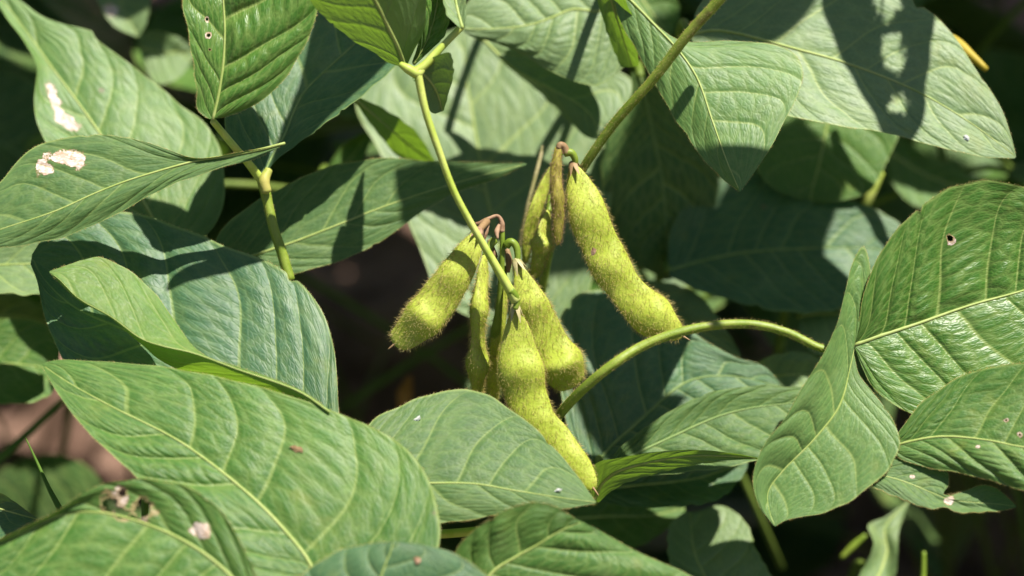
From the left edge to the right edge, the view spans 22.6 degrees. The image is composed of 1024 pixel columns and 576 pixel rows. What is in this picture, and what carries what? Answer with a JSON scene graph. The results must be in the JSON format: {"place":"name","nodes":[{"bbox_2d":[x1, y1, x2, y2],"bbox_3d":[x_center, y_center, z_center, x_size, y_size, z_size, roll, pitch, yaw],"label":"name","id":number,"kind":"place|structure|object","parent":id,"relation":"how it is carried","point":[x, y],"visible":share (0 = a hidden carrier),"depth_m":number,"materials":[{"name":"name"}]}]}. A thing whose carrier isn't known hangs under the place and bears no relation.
{"place":"outdoors","nodes":[
{"label":"outdoors","id":0,"kind":"place"},
{"bbox_2d":[0,74,41,181],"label":"soybean leaf","id":1,"kind":"object","parent":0,"point":[19,128],"visible":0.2,"depth_m":0.70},
{"bbox_2d":[58,115,364,455],"bbox_3d":[-0.073,0.030,0.754,0.184,0.158,0.069,-13,9,-1],"label":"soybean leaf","id":2,"kind":"object","parent":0,"point":[337,123],"visible":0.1,"depth_m":0.74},
{"bbox_2d":[130,0,362,124],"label":"soybean leaf","id":3,"kind":"object","parent":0,"point":[169,17],"visible":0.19,"depth_m":0.74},
{"bbox_2d":[293,279,354,418],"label":"soybean leaf","id":4,"kind":"object","parent":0,"point":[345,394],"visible":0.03,"depth_m":0.82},
{"bbox_2d":[271,161,600,397],"bbox_3d":[-0.011,0.001,0.731,0.044,0.063,0.160,-28,46,-31],"label":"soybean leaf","id":5,"kind":"object","parent":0,"point":[594,286],"depth_m":0.75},
{"bbox_2d":[446,19,456,31],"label":"soybean leaf","id":6,"kind":"object","parent":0,"point":[452,25],"visible":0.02,"depth_m":0.76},
{"bbox_2d":[0,0,1023,575],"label":"ground","id":7,"kind":"structure","parent":0,"point":[384,278],"depth_m":0.99,"materials":[{"name":"soil"}]},
{"bbox_2d":[0,420,21,462],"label":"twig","id":8,"kind":"object","parent":7,"relation":"on","point":[8,441],"visible":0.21,"depth_m":0.83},
{"bbox_2d":[36,403,66,455],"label":"soybean leaf","id":9,"kind":"object","parent":7,"relation":"on","point":[52,429],"visible":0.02,"depth_m":0.87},
{"bbox_2d":[88,443,101,468],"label":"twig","id":10,"kind":"object","parent":7,"relation":"on","point":[94,456],"visible":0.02,"depth_m":0.92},
{"bbox_2d":[22,95,210,416],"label":"soybean leaf","id":11,"kind":"object","parent":7,"relation":"on","point":[190,106],"visible":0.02,"depth_m":0.83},
{"bbox_2d":[127,213,224,504],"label":"soybean leaf","id":12,"kind":"object","parent":7,"relation":"on","point":[215,228],"visible":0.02,"depth_m":0.81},
{"bbox_2d":[206,124,255,191],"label":"soybean leaf","id":13,"kind":"object","parent":7,"relation":"on","point":[237,172],"visible":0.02,"depth_m":0.80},
{"bbox_2d":[211,128,381,239],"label":"soybean leaf","id":14,"kind":"object","parent":7,"relation":"on","point":[238,201],"visible":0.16,"depth_m":0.80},
{"bbox_2d":[439,515,494,552],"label":"soybean leaf","id":15,"kind":"object","parent":7,"relation":"on","point":[450,544],"visible":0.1,"depth_m":0.80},
{"bbox_2d":[440,402,566,527],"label":"soybean leaf","id":16,"kind":"object","parent":7,"relation":"on","point":[558,405],"visible":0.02,"depth_m":0.80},
{"bbox_2d":[637,548,669,565],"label":"soybean leaf","id":17,"kind":"object","parent":7,"relation":"on","point":[660,555],"visible":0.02,"depth_m":0.81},
{"bbox_2d":[633,491,849,550],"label":"soybean leaf","id":18,"kind":"object","parent":7,"relation":"on","point":[738,503],"visible":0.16,"depth_m":0.82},
{"bbox_2d":[729,461,871,575],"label":"soybean leaf","id":19,"kind":"object","parent":7,"relation":"on","point":[810,545],"visible":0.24,"depth_m":0.83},
{"bbox_2d":[914,550,927,575],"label":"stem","id":20,"kind":"object","parent":7,"relation":"on","point":[918,561],"depth_m":0.83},
{"bbox_2d":[940,490,952,575],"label":"stem","id":21,"kind":"object","parent":7,"relation":"on","point":[946,541],"visible":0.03,"depth_m":0.82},
{"bbox_2d":[906,433,1020,575],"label":"soybean leaf","id":22,"kind":"object","parent":7,"relation":"on","point":[963,528],"visible":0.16,"depth_m":0.88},
{"bbox_2d":[947,237,996,575],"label":"soybean leaf","id":23,"kind":"object","parent":7,"relation":"on","point":[984,537],"visible":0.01,"depth_m":0.78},
{"bbox_2d":[922,0,1023,54],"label":"soybean leaf","id":24,"kind":"object","parent":7,"relation":"on","point":[975,22],"visible":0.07,"depth_m":0.81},
{"bbox_2d":[947,235,1023,575],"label":"soybean leaf","id":25,"kind":"object","parent":7,"relation":"on","point":[1005,562],"visible":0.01,"depth_m":0.83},
{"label":"surrounding foliage","id":26,"kind":"object","parent":7,"relation":"on","visible":0},
{"bbox_2d":[0,493,36,538],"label":"soybean leaf","id":27,"kind":"object","parent":26,"relation":"attached to","point":[14,516],"visible":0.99,"depth_m":0.59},
{"bbox_2d":[0,242,39,295],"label":"soybean leaf","id":28,"kind":"object","parent":26,"relation":"attached to","point":[17,275],"visible":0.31,"depth_m":0.61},
{"bbox_2d":[0,293,47,325],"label":"soybean leaf","id":29,"kind":"object","parent":26,"relation":"attached to","point":[13,306],"visible":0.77,"depth_m":0.65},
{"bbox_2d":[13,293,41,306],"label":"soybean leaf","id":30,"kind":"object","parent":26,"relation":"attached to","point":[36,298],"visible":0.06,"depth_m":0.70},
{"bbox_2d":[0,318,59,403],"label":"soybean leaf","id":31,"kind":"object","parent":26,"relation":"attached to","point":[28,347],"visible":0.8,"depth_m":0.64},
{"bbox_2d":[0,398,63,462],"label":"stem","id":32,"kind":"object","parent":26,"relation":"attached to","point":[20,439],"depth_m":0.67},
{"bbox_2d":[0,0,64,83],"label":"soybean leaf","id":33,"kind":"object","parent":26,"relation":"attached to","point":[16,57],"visible":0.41,"depth_m":0.73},
{"bbox_2d":[24,436,61,509],"bbox_3d":[-0.106,0.044,0.584,0.002,0.004,0.031,-16,41,-19],"label":"grass blade","id":34,"kind":"object","parent":26,"relation":"attached to","point":[56,502],"depth_m":0.58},
{"bbox_2d":[0,454,113,537],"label":"soybean leaf","id":35,"kind":"object","parent":26,"relation":"attached to","point":[69,479],"visible":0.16,"depth_m":0.70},
{"bbox_2d":[0,0,224,235],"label":"soybean leaf","id":36,"kind":"object","parent":26,"relation":"attached to","point":[87,83],"visible":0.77,"depth_m":0.62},
{"bbox_2d":[41,0,196,102],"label":"soybean leaf","id":37,"kind":"object","parent":26,"relation":"attached to","point":[88,15],"visible":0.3,"depth_m":0.75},
{"bbox_2d":[98,0,150,36],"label":"soybean leaf","id":38,"kind":"object","parent":26,"relation":"attached to","point":[129,16],"visible":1,"depth_m":0.67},
{"bbox_2d":[25,136,226,517],"bbox_3d":[-0.086,0.011,0.662,0.054,0.073,0.179,-11,39,-14],"label":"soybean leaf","id":39,"kind":"object","parent":26,"relation":"attached to","point":[32,142],"visible":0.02,"depth_m":0.69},
{"bbox_2d":[0,477,255,575],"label":"soybean leaf","id":40,"kind":"object","parent":26,"relation":"attached to","point":[180,530],"visible":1,"depth_m":0.54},
{"bbox_2d":[114,502,150,519],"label":"soybean leaf","id":41,"kind":"object","parent":26,"relation":"attached to","point":[123,511],"visible":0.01,"depth_m":0.72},
{"bbox_2d":[138,30,192,84],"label":"soybean leaf","id":42,"kind":"object","parent":26,"relation":"attached to","point":[167,58],"visible":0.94,"depth_m":0.68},
{"bbox_2d":[30,211,339,412],"bbox_3d":[-0.074,0.027,0.595,0.085,0.069,0.048,13,40,16],"label":"soybean leaf","id":43,"kind":"object","parent":26,"relation":"attached to","point":[231,306],"visible":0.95,"depth_m":0.59,"materials":[{"name":"plant"}]},
{"bbox_2d":[50,256,329,414],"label":"soybean leaf","id":44,"kind":"object","parent":26,"relation":"attached to","point":[130,303],"visible":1,"depth_m":0.57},
{"bbox_2d":[0,0,395,280],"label":"trifoliate leaf","id":45,"kind":"object","parent":26,"relation":"attached to","point":[275,80],"visible":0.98,"depth_m":0.58,"materials":[{"name":"plant"}]},
{"bbox_2d":[41,359,441,575],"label":"soybean leaf","id":46,"kind":"object","parent":26,"relation":"attached to","point":[341,481],"visible":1,"depth_m":0.56,"materials":[{"name":"plant"}]},
{"bbox_2d":[290,445,302,452],"bbox_3d":[-0.047,0.035,0.559,0.003,0.001,0.002,0,38,0],"label":"dried petal","id":47,"kind":"object","parent":46,"relation":"on","point":[296,448],"visible":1,"depth_m":0.56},
{"bbox_2d":[41,240,466,384],"bbox_3d":[-0.066,0.015,0.765,0.221,0.077,0.068,3,38,4],"label":"stem","id":48,"kind":"object","parent":26,"relation":"attached to","point":[387,327],"visible":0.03,"depth_m":0.77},
{"bbox_2d":[713,303,758,351],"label":"soybean leaf","id":49,"kind":"object","parent":48,"relation":"on","point":[747,339],"visible":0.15,"depth_m":0.79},
{"bbox_2d":[225,180,284,190],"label":"stem","id":50,"kind":"object","parent":26,"relation":"attached to","point":[243,184],"visible":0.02,"depth_m":0.68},
{"bbox_2d":[196,91,330,191],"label":"soybean leaf","id":51,"kind":"object","parent":26,"relation":"attached to","point":[306,151],"visible":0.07,"depth_m":0.79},
{"bbox_2d":[319,131,371,169],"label":"soybean leaf","id":52,"kind":"object","parent":26,"relation":"attached to","point":[355,148],"visible":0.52,"depth_m":0.66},
{"bbox_2d":[319,306,384,348],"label":"stem","id":53,"kind":"object","parent":26,"relation":"attached to","point":[354,329],"visible":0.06,"depth_m":0.84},
{"bbox_2d":[354,274,429,420],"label":"stem","id":54,"kind":"object","parent":26,"relation":"attached to","point":[373,376],"visible":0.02,"depth_m":0.82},
{"bbox_2d":[301,541,486,575],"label":"soybean leaf","id":55,"kind":"object","parent":26,"relation":"attached to","point":[384,558],"visible":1,"depth_m":0.54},
{"bbox_2d":[355,98,434,160],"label":"soybean leaf","id":56,"kind":"object","parent":26,"relation":"attached to","point":[399,137],"visible":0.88,"depth_m":0.63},
{"bbox_2d":[460,314,468,344],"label":"soybean leaf","id":57,"kind":"object","parent":26,"relation":"attached to","point":[465,322],"visible":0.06,"depth_m":0.89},
{"bbox_2d":[369,388,595,523],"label":"soybean leaf","id":58,"kind":"object","parent":26,"relation":"attached to","point":[477,454],"visible":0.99,"depth_m":0.57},
{"bbox_2d":[463,0,622,85],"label":"soybean leaf","id":59,"kind":"object","parent":26,"relation":"attached to","point":[568,39],"visible":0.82,"depth_m":0.62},
{"bbox_2d":[455,501,693,575],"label":"soybean leaf","id":60,"kind":"object","parent":26,"relation":"attached to","point":[533,539],"visible":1,"depth_m":0.55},
{"bbox_2d":[637,0,679,35],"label":"soybean leaf","id":61,"kind":"object","parent":26,"relation":"attached to","point":[664,15],"visible":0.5,"depth_m":0.65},
{"bbox_2d":[667,506,771,575],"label":"soybean leaf","id":62,"kind":"object","parent":26,"relation":"attached to","point":[714,541],"visible":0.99,"depth_m":0.63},
{"bbox_2d":[774,308,840,353],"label":"soybean leaf","id":63,"kind":"object","parent":26,"relation":"attached to","point":[819,327],"visible":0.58,"depth_m":0.64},
{"bbox_2d":[840,534,866,558],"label":"stem","id":64,"kind":"object","parent":26,"relation":"attached to","point":[853,545],"visible":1,"depth_m":0.66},
{"bbox_2d":[701,162,1023,299],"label":"soybean leaf","id":65,"kind":"object","parent":26,"relation":"attached to","point":[1016,173],"visible":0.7,"depth_m":0.68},
{"bbox_2d":[758,351,819,386],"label":"soybean leaf","id":66,"kind":"object","parent":65,"relation":"attached to","point":[791,369],"visible":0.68,"depth_m":0.63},
{"bbox_2d":[717,158,1022,186],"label":"soybean leaf","id":67,"kind":"object","parent":26,"relation":"attached to","point":[1003,162],"depth_m":0.72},
{"bbox_2d":[757,116,897,203],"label":"soybean leaf","id":68,"kind":"object","parent":67,"relation":"on","point":[822,163],"visible":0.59,"depth_m":0.65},
{"bbox_2d":[861,172,883,205],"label":"stem","id":69,"kind":"object","parent":26,"relation":"attached to","point":[868,198],"visible":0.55,"depth_m":0.66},
{"bbox_2d":[848,501,908,575],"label":"soybean leaf","id":70,"kind":"object","parent":26,"relation":"attached to","point":[883,557],"visible":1,"depth_m":0.64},
{"bbox_2d":[920,551,925,575],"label":"stem","id":71,"kind":"object","parent":26,"relation":"attached to","point":[923,566],"visible":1,"depth_m":0.64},
{"bbox_2d":[886,136,975,206],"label":"soybean leaf","id":72,"kind":"object","parent":26,"relation":"attached to","point":[916,177],"visible":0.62,"depth_m":0.68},
{"bbox_2d":[871,458,1015,514],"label":"soybean leaf","id":73,"kind":"object","parent":26,"relation":"attached to","point":[918,485],"visible":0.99,"depth_m":0.57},
{"bbox_2d":[896,362,1023,490],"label":"soybean leaf","id":74,"kind":"object","parent":26,"relation":"attached to","point":[959,424],"visible":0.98,"depth_m":0.57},
{"bbox_2d":[904,50,1023,185],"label":"soybean leaf","id":75,"kind":"object","parent":26,"relation":"attached to","point":[1002,77],"visible":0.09,"depth_m":0.74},
{"bbox_2d":[913,0,1023,551],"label":"soybean leaf","id":76,"kind":"object","parent":26,"relation":"attached to","point":[1017,493],"visible":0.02,"depth_m":0.71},
{"bbox_2d":[971,0,1023,65],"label":"soybean leaf","id":77,"kind":"object","parent":26,"relation":"attached to","point":[999,28],"visible":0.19,"depth_m":0.73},
{"bbox_2d":[973,159,1023,180],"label":"soybean leaf","id":78,"kind":"object","parent":26,"relation":"attached to","point":[992,175],"visible":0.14,"depth_m":0.73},
{"label":"soybean leaf","id":79,"kind":"object","parent":26,"relation":"attached to","visible":0},
{"bbox_2d":[397,376,412,406],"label":"dead leaf","id":80,"kind":"object","parent":79,"relation":"on","point":[405,393],"visible":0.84,"depth_m":0.69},
{"bbox_2d":[338,324,770,412],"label":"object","id":81,"kind":"object","parent":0,"point":[759,353],"visible":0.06,"depth_m":0.75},
{"bbox_2d":[333,139,784,569],"bbox_3d":[0.012,0.012,0.702,0.134,0.122,0.042,13,36,29],"label":"stem","id":82,"kind":"object","parent":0,"point":[372,148],"visible":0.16,"depth_m":0.69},
{"bbox_2d":[478,39,631,138],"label":"soybean leaf","id":83,"kind":"object","parent":82,"relation":"on","point":[589,111],"visible":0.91,"depth_m":0.63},
{"bbox_2d":[643,0,694,77],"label":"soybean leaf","id":84,"kind":"object","parent":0,"point":[688,15],"visible":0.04,"depth_m":0.76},
{"bbox_2d":[601,462,747,507],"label":"soybean leaf","id":85,"kind":"object","parent":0,"point":[697,487],"visible":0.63,"depth_m":0.62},
{"bbox_2d":[538,0,725,293],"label":"stem","id":86,"kind":"object","parent":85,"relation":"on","point":[704,16],"visible":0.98,"depth_m":0.58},
{"bbox_2d":[310,0,520,303],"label":"trifoliate leaf","id":87,"kind":"object","parent":86,"relation":"attached to","point":[394,32],"visible":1,"depth_m":0.57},
{"bbox_2d":[215,156,525,273],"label":"soybean leaf","id":88,"kind":"object","parent":87,"relation":"attached to","point":[331,214],"visible":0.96,"depth_m":0.61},
{"bbox_2d":[388,218,489,353],"bbox_3d":[-0.014,0.000,0.581,0.033,0.024,0.011,-29,47,-32],"label":"soybean pod","id":89,"kind":"object","parent":87,"relation":"hanging from","point":[432,305],"visible":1,"depth_m":0.58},
{"bbox_2d":[475,214,511,393],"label":"stem","id":90,"kind":"object","parent":87,"relation":"attached to","point":[505,256],"visible":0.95,"depth_m":0.59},
{"bbox_2d":[460,237,497,393],"bbox_3d":[-0.008,0.010,0.592,0.009,0.038,0.023,0,38,0],"label":"soybean pod","id":91,"kind":"object","parent":90,"relation":"hanging from","point":[477,365],"visible":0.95,"depth_m":0.59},
{"bbox_2d":[486,266,509,400],"bbox_3d":[-0.003,0.013,0.599,0.007,0.038,0.014,0,38,0],"label":"soybean pod","id":92,"kind":"object","parent":90,"relation":"hanging from","point":[493,388],"visible":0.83,"depth_m":0.60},
{"bbox_2d":[503,238,588,393],"bbox_3d":[0.005,0.008,0.587,0.028,0.030,0.012,30,47,33],"label":"soybean pod","id":93,"kind":"object","parent":90,"relation":"hanging from","point":[561,353],"visible":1,"depth_m":0.59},
{"bbox_2d":[495,288,598,495],"bbox_3d":[0.007,0.024,0.576,0.012,0.038,0.036,-22,43,-26],"label":"soybean pod","id":94,"kind":"object","parent":90,"relation":"hanging from","point":[521,370],"visible":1,"depth_m":0.58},
{"bbox_2d":[555,179,1023,525],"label":"trifoliate leaf","id":95,"kind":"object","parent":90,"relation":"attached to","point":[928,308],"visible":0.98,"depth_m":0.58,"materials":[{"name":"plant"}]},
{"bbox_2d":[356,30,611,324],"bbox_3d":[-0.002,-0.011,0.659,0.054,0.086,0.081,-17,41,-21],"label":"soybean leaf","id":96,"kind":"object","parent":86,"relation":"attached to","point":[496,109],"visible":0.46,"depth_m":0.65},
{"bbox_2d":[518,145,544,246],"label":"stem","id":97,"kind":"object","parent":86,"relation":"attached to","point":[536,171],"visible":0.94,"depth_m":0.61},
{"bbox_2d":[526,194,554,280],"bbox_3d":[0.007,-0.011,0.600,0.008,0.017,0.016,0,38,0],"label":"soybean pod","id":98,"kind":"object","parent":86,"relation":"hanging from","point":[540,243],"visible":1,"depth_m":0.60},
{"bbox_2d":[519,151,562,267],"bbox_3d":[0.006,-0.018,0.604,0.012,0.024,0.016,0,38,0],"label":"soybean pod","id":99,"kind":"object","parent":86,"relation":"hanging from","point":[536,206],"visible":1,"depth_m":0.60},
{"bbox_2d":[547,142,568,246],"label":"soybean pod","id":100,"kind":"object","parent":86,"relation":"hanging from","point":[557,198],"visible":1,"depth_m":0.59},
{"bbox_2d":[597,0,638,66],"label":"soybean leaf","id":101,"kind":"object","parent":86,"relation":"attached to","point":[625,51],"visible":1,"depth_m":0.60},
{"bbox_2d":[561,501,684,548],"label":"soybean leaf","id":102,"kind":"object","parent":86,"relation":"attached to","point":[632,527],"visible":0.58,"depth_m":0.64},
{"bbox_2d":[564,148,689,344],"bbox_3d":[0.023,-0.008,0.586,0.012,0.034,0.043,-29,46,-32],"label":"soybean pod","id":103,"kind":"object","parent":86,"relation":"hanging from","point":[645,310],"visible":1,"depth_m":0.59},
{"bbox_2d":[559,289,778,464],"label":"soybean leaf","id":104,"kind":"object","parent":86,"relation":"attached to","point":[608,416],"visible":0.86,"depth_m":0.62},
{"bbox_2d":[588,450,757,506],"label":"soybean leaf","id":105,"kind":"object","parent":86,"relation":"attached to","point":[613,474],"visible":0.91,"depth_m":0.59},
{"bbox_2d":[440,526,477,538],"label":"stem","id":106,"kind":"object","parent":105,"relation":"attached to","point":[455,533],"visible":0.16,"depth_m":0.58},
{"bbox_2d":[594,385,801,475],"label":"soybean leaf","id":107,"kind":"object","parent":86,"relation":"attached to","point":[746,421],"visible":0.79,"depth_m":0.60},
{"bbox_2d":[614,0,803,191],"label":"soybean leaf","id":108,"kind":"object","parent":86,"relation":"attached to","point":[730,103],"visible":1,"depth_m":0.59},
{"bbox_2d":[675,0,1016,158],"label":"soybean leaf","id":109,"kind":"object","parent":86,"relation":"attached to","point":[905,69],"visible":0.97,"depth_m":0.61,"materials":[{"name":"plant"}]},
{"bbox_2d":[954,35,988,71],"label":"stem","id":110,"kind":"object","parent":109,"relation":"attached to","point":[975,59],"visible":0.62,"depth_m":0.62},
{"bbox_2d":[464,264,909,418],"bbox_3d":[0.059,0.026,0.768,0.189,0.146,0.064,-29,46,-29],"label":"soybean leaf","id":111,"kind":"object","parent":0,"point":[714,302],"visible":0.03,"depth_m":0.70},
{"bbox_2d":[642,280,740,358],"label":"soybean leaf","id":112,"kind":"object","parent":111,"relation":"on","point":[692,306],"visible":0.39,"depth_m":0.64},
{"bbox_2d":[654,171,899,313],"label":"soybean leaf","id":113,"kind":"object","parent":111,"relation":"on","point":[759,240],"visible":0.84,"depth_m":0.64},
{"bbox_2d":[601,59,718,279],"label":"soybean leaf","id":114,"kind":"object","parent":113,"relation":"on","point":[658,173],"visible":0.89,"depth_m":0.65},
{"bbox_2d":[677,0,697,13],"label":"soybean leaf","id":115,"kind":"object","parent":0,"point":[686,5],"visible":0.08,"depth_m":0.75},
{"bbox_2d":[727,300,753,319],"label":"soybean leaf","id":116,"kind":"object","parent":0,"point":[740,310],"visible":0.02,"depth_m":0.79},
{"bbox_2d":[746,163,921,417],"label":"soybean leaf","id":117,"kind":"object","parent":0,"point":[900,210],"visible":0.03,"depth_m":0.72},
{"bbox_2d":[901,409,907,423],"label":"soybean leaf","id":118,"kind":"object","parent":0,"point":[905,415],"visible":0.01,"depth_m":0.80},
{"bbox_2d":[868,456,943,575],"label":"soybean leaf","id":119,"kind":"object","parent":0,"point":[917,532],"visible":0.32,"depth_m":0.75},
{"bbox_2d":[932,13,963,39],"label":"soybean leaf","id":120,"kind":"object","parent":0,"point":[955,31],"visible":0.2,"depth_m":0.76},
{"bbox_2d":[989,480,1023,575],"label":"stem","id":121,"kind":"object","parent":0,"point":[1011,538],"depth_m":0.80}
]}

